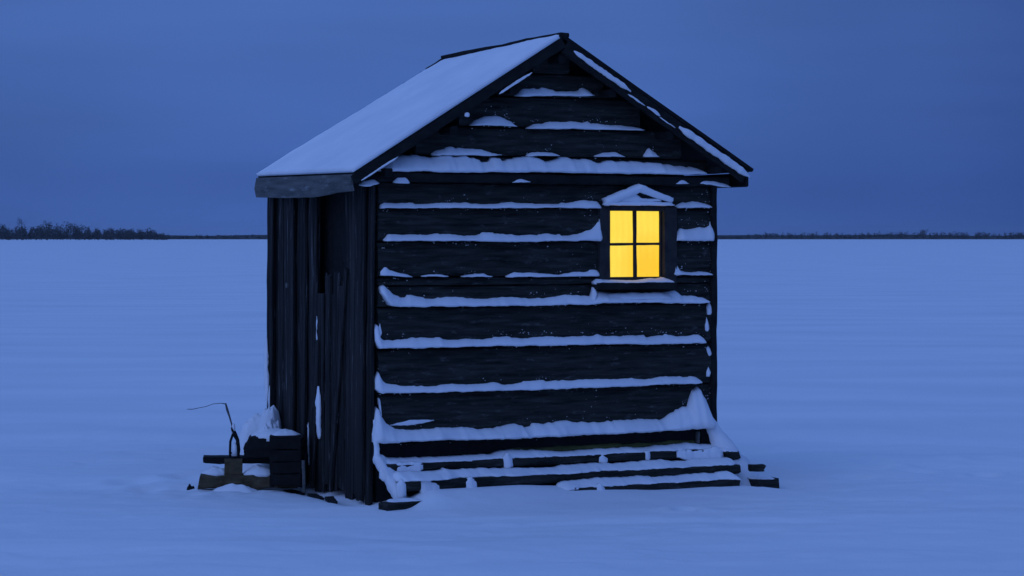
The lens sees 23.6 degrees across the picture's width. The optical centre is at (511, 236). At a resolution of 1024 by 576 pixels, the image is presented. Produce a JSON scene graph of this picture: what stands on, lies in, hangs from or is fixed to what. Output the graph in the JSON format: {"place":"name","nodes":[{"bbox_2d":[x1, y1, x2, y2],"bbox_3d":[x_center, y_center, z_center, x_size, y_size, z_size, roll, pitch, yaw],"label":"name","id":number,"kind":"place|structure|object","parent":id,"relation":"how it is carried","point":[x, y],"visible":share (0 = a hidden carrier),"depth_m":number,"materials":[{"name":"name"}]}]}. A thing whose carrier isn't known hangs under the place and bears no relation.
{"place":"outdoors","nodes":[
{"label":"outdoors","id":0,"kind":"place"},
{"bbox_2d":[0,239,1023,575],"bbox_3d":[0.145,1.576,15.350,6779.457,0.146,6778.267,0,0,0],"label":"snowy ice","id":1,"kind":"structure","parent":0,"point":[870,403],"depth_m":19.64,"materials":[{"name":"white snow"}]},
{"bbox_2d":[17,217,25,239],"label":"bare tree","id":2,"kind":"object","parent":1,"relation":"on","point":[21,226],"visible":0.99,"depth_m":1194.90,"materials":[{"name":"black plant"}]},
{"bbox_2d":[0,223,91,239],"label":"wood","id":3,"kind":"object","parent":1,"relation":"on","point":[36,234],"visible":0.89,"depth_m":1208.26,"materials":[{"name":"black plant"}]},
{"bbox_2d":[39,221,52,239],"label":"bare tree","id":4,"kind":"object","parent":1,"relation":"on","point":[49,230],"visible":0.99,"depth_m":1194.78,"materials":[{"name":"black plant"}]},
{"bbox_2d":[63,221,75,239],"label":"bare tree","id":5,"kind":"object","parent":1,"relation":"on","point":[71,226],"visible":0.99,"depth_m":1194.65,"materials":[{"name":"black plant"}]},
{"bbox_2d":[81,227,153,239],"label":"wood","id":6,"kind":"object","parent":1,"relation":"on","point":[110,234],"visible":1,"depth_m":1206.31,"materials":[{"name":"black plant"}]},
{"bbox_2d":[151,230,170,239],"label":"wood","id":7,"kind":"object","parent":1,"relation":"on","point":[157,236],"visible":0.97,"depth_m":1212.20,"materials":[{"name":"black plant"}]},
{"bbox_2d":[187,483,194,489],"bbox_3d":[-2.028,1.585,15.502,0.060,0.058,0.049,0,0,-21],"label":"wood chip","id":8,"kind":"object","parent":1,"relation":"on","point":[189,487],"visible":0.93,"depth_m":15.49,"materials":[{"name":"black wood"}]},
{"bbox_2d":[198,455,297,492],"bbox_3d":[-1.666,1.520,15.561,0.638,0.260,0.321,0,0,0],"label":"pallet","id":9,"kind":"object","parent":1,"relation":"on","point":[230,476],"visible":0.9,"depth_m":15.50,"materials":[{"name":"brown wood"}]},
{"bbox_2d":[187,403,239,458],"bbox_3d":[-1.892,1.248,15.579,0.337,0.388,0.041,0,0,0],"label":"ice fishing rod","id":10,"kind":"object","parent":9,"relation":"on","point":[235,452],"visible":1,"depth_m":15.57,"materials":[{"name":"black plastic"}]},
{"bbox_2d":[243,423,288,457],"bbox_3d":[-1.534,1.289,15.632,0.354,0.211,0.277,0,0,0],"label":"covered bundle","id":11,"kind":"object","parent":9,"relation":"on","point":[256,445],"visible":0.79,"depth_m":15.52,"materials":[{"name":"black fabric"}]},
{"bbox_2d":[239,405,281,472],"bbox_3d":[-1.595,1.373,16.029,0.325,0.553,0.558,0,0,-34],"label":"snow drift","id":12,"kind":"object","parent":1,"relation":"on","point":[270,417],"visible":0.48,"depth_m":16.02,"materials":[{"name":"white snow"}]},
{"bbox_2d":[269,429,303,486],"bbox_3d":[-1.420,1.391,15.495,0.220,0.358,0.211,0,0,0],"label":"wooden crate","id":13,"kind":"object","parent":1,"relation":"on","point":[285,467],"visible":0.98,"depth_m":15.40,"materials":[{"name":"black wood"}]},
{"bbox_2d":[283,489,304,494],"bbox_3d":[-1.383,1.622,15.572,0.068,0.026,0.180,0,0,-35],"label":"board scrap","id":14,"kind":"object","parent":1,"relation":"on","point":[294,491],"visible":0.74,"depth_m":15.54,"materials":[{"name":"brown wood"}]},
{"bbox_2d":[302,460,305,492],"bbox_3d":[-1.302,1.500,15.370,0.028,0.203,0.050,0,0,0],"label":"stake","id":15,"kind":"object","parent":1,"relation":"on","point":[303,478],"visible":1,"depth_m":15.35,"materials":[{"name":"black wood"}]},
{"bbox_2d":[307,493,323,499],"bbox_3d":[-1.215,1.611,15.209,0.063,0.025,0.220,0,0,-18],"label":"board scrap","id":16,"kind":"object","parent":1,"relation":"on","point":[315,495],"visible":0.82,"depth_m":15.22,"materials":[{"name":"brown wood"}]},
{"bbox_2d":[324,496,337,503],"bbox_3d":[-1.098,1.598,14.898,0.065,0.027,0.260,0,0,-9],"label":"board scrap","id":17,"kind":"object","parent":1,"relation":"on","point":[330,499],"visible":1,"depth_m":14.86,"materials":[{"name":"brown wood"}]},
{"bbox_2d":[378,498,422,510],"bbox_3d":[-0.603,1.573,14.466,0.384,0.071,0.109,0,0,-37],"label":"board","id":18,"kind":"object","parent":1,"relation":"on","point":[396,504],"visible":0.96,"depth_m":14.39,"materials":[{"name":"brown wood"}]},
{"bbox_2d":[254,32,758,505],"bbox_3d":[-0.075,0.232,15.996,2.895,2.993,2.077,0,0,-27],"label":"wooden hut","id":19,"kind":"object","parent":1,"relation":"on","point":[491,249],"visible":0.98,"depth_m":15.34,"materials":[{"name":"black wood"}]},
{"bbox_2d":[589,184,676,299],"bbox_3d":[0.780,0.036,15.585,0.641,0.750,0.147,0,0,-27],"label":"window","id":20,"kind":"structure","parent":19,"relation":"in","point":[637,249],"depth_m":15.62,"materials":[{"name":"glass"}]},
{"bbox_2d":[15,231,1023,238],"bbox_3d":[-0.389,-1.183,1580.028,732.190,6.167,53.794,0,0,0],"label":"treeline","id":21,"kind":"object","parent":1,"relation":"on","point":[941,236],"visible":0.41,"depth_m":1571.22,"materials":[{"name":"black plant"}]},
{"bbox_2d":[393,457,740,497],"bbox_3d":[0.369,1.471,15.122,2.412,0.161,0.173,0,0,-27],"label":"timber","id":22,"kind":"object","parent":1,"relation":"on","point":[425,481],"visible":1,"depth_m":15.00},
{"bbox_2d":[378,442,723,481],"bbox_3d":[0.263,1.393,15.251,2.424,0.157,0.165,0,0,-28],"label":"timber","id":23,"kind":"object","parent":22,"relation":"on","point":[508,458],"visible":0.99,"depth_m":15.20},
{"bbox_2d":[722,448,740,459],"bbox_3d":[1.391,1.390,15.783,0.116,0.080,0.132,0,0,-28],"label":"timber","id":24,"kind":"object","parent":22,"relation":"on","point":[732,454],"visible":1,"depth_m":15.74,"materials":[{"name":"brown wood"}]},
{"bbox_2d":[556,471,741,490],"bbox_3d":[0.871,1.531,15.220,1.292,0.105,0.146,0,0,-27],"label":"timber","id":25,"kind":"object","parent":1,"relation":"on","point":[703,479],"visible":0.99,"depth_m":15.20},
{"bbox_2d":[747,475,779,488],"bbox_3d":[1.610,1.589,15.719,0.187,0.113,0.126,0,0,-27],"label":"timber","id":26,"kind":"object","parent":1,"relation":"on","point":[763,481],"visible":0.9,"depth_m":15.68,"materials":[{"name":"brown wood"}]},
{"bbox_2d":[748,464,765,471],"bbox_3d":[1.561,1.474,15.650,0.109,0.050,0.051,0,0,-10],"label":"timber","id":27,"kind":"object","parent":26,"relation":"on","point":[756,467],"visible":1,"depth_m":15.63,"materials":[{"name":"brown wood"}]},
{"bbox_2d":[919,229,927,238],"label":"bare tree","id":28,"kind":"object","parent":1,"relation":"on","point":[922,234],"visible":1,"depth_m":1549.66,"materials":[{"name":"black plant"}]},
{"bbox_2d":[0,235,1023,238],"bbox_3d":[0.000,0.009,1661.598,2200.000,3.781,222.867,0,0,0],"label":"shore","id":29,"kind":"structure","parent":0,"point":[804,237],"depth_m":1582.42,"materials":[{"name":"black plant"}]},
{"bbox_2d":[0,0,1023,235],"label":"sky","id":30,"kind":"structure","parent":0,"point":[848,117],"materials":[{"name":"blue"}]}
]}

